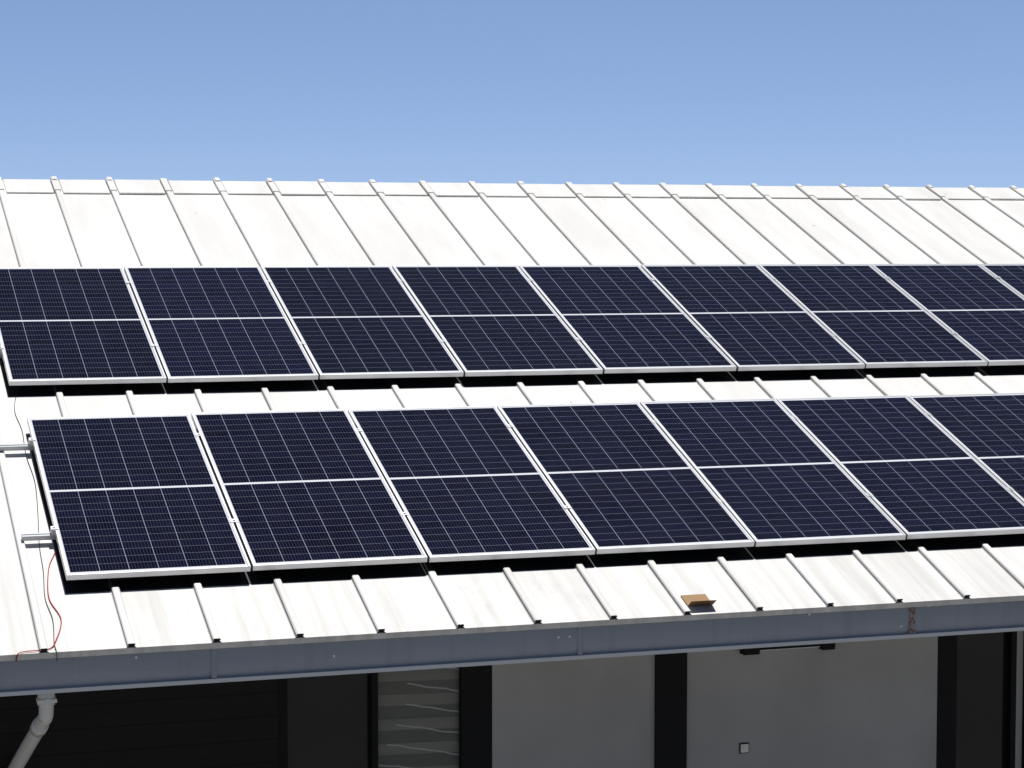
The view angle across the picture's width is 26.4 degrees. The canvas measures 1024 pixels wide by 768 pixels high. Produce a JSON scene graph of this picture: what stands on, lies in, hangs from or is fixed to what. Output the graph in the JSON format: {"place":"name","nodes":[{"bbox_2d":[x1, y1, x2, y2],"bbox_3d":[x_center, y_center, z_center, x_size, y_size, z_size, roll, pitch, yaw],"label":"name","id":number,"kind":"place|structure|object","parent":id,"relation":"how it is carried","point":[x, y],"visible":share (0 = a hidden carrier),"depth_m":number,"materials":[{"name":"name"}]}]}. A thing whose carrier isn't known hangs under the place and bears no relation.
{"place":"outdoors","nodes":[
{"label":"outdoors","id":0,"kind":"place"},
{"bbox_2d":[0,0,1023,187],"label":"sky","id":1,"kind":"structure","parent":0,"point":[851,93],"materials":[{"name":"blue"}]},
{"bbox_2d":[740,643,834,654],"bbox_3d":[1.759,1.657,13.928,0.640,0.100,0.070,-1,4,-18],"label":"wall light","id":2,"kind":"object","parent":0,"point":[756,651],"visible":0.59,"depth_m":13.90,"materials":[{"name":"black metal"}]},
{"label":"roof slope","id":3,"kind":"object","parent":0,"visible":0},
{"bbox_2d":[0,176,1023,660],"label":"metal roof","id":4,"kind":"structure","parent":3,"relation":"on","point":[106,222],"depth_m":15.65,"materials":[{"name":"white paint"}]},
{"bbox_2d":[14,386,61,661],"bbox_3d":[-2.845,0.689,13.263,0.694,1.381,3.391,-1,4,-18],"label":"cable","id":5,"kind":"object","parent":4,"relation":"on","point":[38,529],"depth_m":12.27,"materials":[{"name":"rubber"}]},
{"bbox_2d":[0,276,1013,540],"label":"mounting rails","id":6,"kind":"object","parent":4,"relation":"on","point":[50,534],"visible":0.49,"depth_m":13.75,"materials":[{"name":"silver metal"}]},
{"bbox_2d":[0,267,165,385],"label":"solar panel","id":7,"kind":"object","parent":6,"relation":"attached to","point":[70,325],"visible":1,"depth_m":15.45,"materials":[{"name":"blue glass"}]},
{"bbox_2d":[27,414,250,579],"bbox_3d":[-2.313,0.648,13.316,1.047,0.039,2.092,-1,25,-18],"label":"solar panel","id":8,"kind":"object","parent":6,"relation":"on","point":[127,496],"visible":1,"depth_m":13.19,"materials":[{"name":"blue glass"}]},
{"bbox_2d":[124,266,317,382],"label":"solar panel","id":9,"kind":"object","parent":6,"relation":"attached to","point":[217,323],"visible":1,"depth_m":15.81,"materials":[{"name":"blue glass"}]},
{"bbox_2d":[191,409,426,570],"bbox_3d":[-1.308,0.622,13.658,1.047,0.038,2.092,-1,25,-18],"label":"solar panel","id":10,"kind":"object","parent":6,"relation":"on","point":[300,489],"visible":1,"depth_m":13.53,"materials":[{"name":"blue glass"}]},
{"bbox_2d":[261,265,463,378],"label":"solar panel","id":11,"kind":"object","parent":6,"relation":"attached to","point":[356,322],"visible":1,"depth_m":16.16,"materials":[{"name":"blue glass"}]},
{"bbox_2d":[348,406,594,562],"bbox_3d":[-0.302,0.603,13.994,1.047,0.036,2.092,-1,25,-19],"label":"solar panel","id":12,"kind":"object","parent":6,"relation":"on","point":[467,483],"visible":1,"depth_m":13.87,"materials":[{"name":"blue glass"}]},
{"bbox_2d":[392,265,602,376],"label":"solar panel","id":13,"kind":"object","parent":6,"relation":"attached to","point":[495,320],"visible":1,"depth_m":16.49,"materials":[{"name":"blue glass"}]},
{"bbox_2d":[497,402,754,553],"bbox_3d":[0.702,0.580,14.332,1.047,0.039,2.092,-1,25,-18],"label":"solar panel","id":14,"kind":"object","parent":6,"relation":"on","point":[622,477],"visible":1,"depth_m":14.21,"materials":[{"name":"blue glass"}]},
{"bbox_2d":[518,265,736,373],"bbox_3d":[0.859,-0.529,16.948,1.047,0.038,2.092,-1,24,-19],"label":"solar panel","id":15,"kind":"object","parent":6,"relation":"attached to","point":[626,318],"visible":1,"depth_m":16.83,"materials":[{"name":"blue glass"}]},
{"bbox_2d":[640,264,864,370],"bbox_3d":[1.866,-0.551,17.280,1.047,0.036,2.092,-1,25,-18],"label":"solar panel","id":16,"kind":"object","parent":6,"relation":"attached to","point":[750,317],"visible":1,"depth_m":17.17,"materials":[{"name":"blue glass"}]},
{"bbox_2d":[640,398,905,546],"bbox_3d":[1.706,0.559,14.664,1.047,0.039,2.092,-1,25,-19],"label":"solar panel","id":17,"kind":"object","parent":6,"relation":"on","point":[771,472],"visible":1,"depth_m":14.55,"materials":[{"name":"blue glass"}]},
{"bbox_2d":[758,264,987,367],"bbox_3d":[2.870,-0.574,17.622,1.047,0.039,2.092,-1,24,-19],"label":"solar panel","id":18,"kind":"object","parent":6,"relation":"attached to","point":[869,315],"visible":1,"depth_m":17.51,"materials":[{"name":"blue glass"}]},
{"bbox_2d":[776,395,1023,538],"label":"solar panel","id":19,"kind":"object","parent":6,"relation":"on","point":[911,466],"visible":1,"depth_m":14.91,"materials":[{"name":"blue glass"}]},
{"bbox_2d":[870,264,1023,365],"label":"solar panel","id":20,"kind":"object","parent":6,"relation":"attached to","point":[978,309],"visible":1,"depth_m":18.06,"materials":[{"name":"blue glass"}]},
{"bbox_2d":[907,393,1023,502],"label":"solar panel","id":21,"kind":"object","parent":6,"relation":"on","point":[986,431],"visible":1,"depth_m":15.70,"materials":[{"name":"blue glass"}]},
{"bbox_2d":[979,264,1023,297],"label":"solar panel","id":22,"kind":"object","parent":6,"relation":"attached to","point":[1011,276],"visible":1,"depth_m":18.87,"materials":[{"name":"blue glass"}]},
{"bbox_2d":[681,594,716,605],"bbox_3d":[1.108,1.287,12.971,0.160,0.045,0.178,-1,4,-18],"label":"cardboard scrap","id":23,"kind":"object","parent":4,"relation":"on","point":[696,599],"visible":1,"depth_m":12.99,"materials":[{"name":"brown cardboard"}]},
{"bbox_2d":[0,596,1023,696],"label":"fascia gutter","id":24,"kind":"object","parent":3,"relation":"attached to","point":[93,673],"visible":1,"depth_m":12.48,"materials":[{"name":"paint"}]},
{"label":"ground","id":25,"kind":"structure","parent":0,"visible":0},
{"bbox_2d":[0,679,277,767],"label":"wall","id":26,"kind":"structure","parent":25,"relation":"on","point":[223,725],"depth_m":12.68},
{"bbox_2d":[8,693,56,767],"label":"downspout","id":27,"kind":"object","parent":26,"relation":"attached to","point":[39,726],"visible":1,"depth_m":11.84,"materials":[{"name":"white plastic"}]},
{"bbox_2d":[278,665,491,767],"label":"glazing","id":28,"kind":"structure","parent":25,"relation":"on","point":[434,718],"depth_m":13.21,"materials":[{"name":"black glass"}]},
{"bbox_2d":[492,636,937,767],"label":"stucco wall","id":29,"kind":"structure","parent":25,"relation":"on","point":[866,704],"depth_m":13.89,"materials":[{"name":"grey paint"}]},
{"bbox_2d":[654,652,686,767],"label":"column","id":30,"kind":"structure","parent":29,"relation":"attached to","point":[670,738],"depth_m":13.71,"materials":[{"name":"black metal"}]},
{"bbox_2d":[739,743,748,753],"bbox_3d":[1.480,2.319,13.906,0.066,0.066,0.017,-1,4,-18],"label":"wall switch","id":31,"kind":"object","parent":29,"relation":"attached to","point":[743,747],"depth_m":13.90,"materials":[{"name":"white plastic"}]},
{"bbox_2d":[936,631,1023,767],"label":"glazing","id":32,"kind":"structure","parent":25,"relation":"on","point":[980,700],"depth_m":14.51,"materials":[{"name":"black glass"}]}
]}

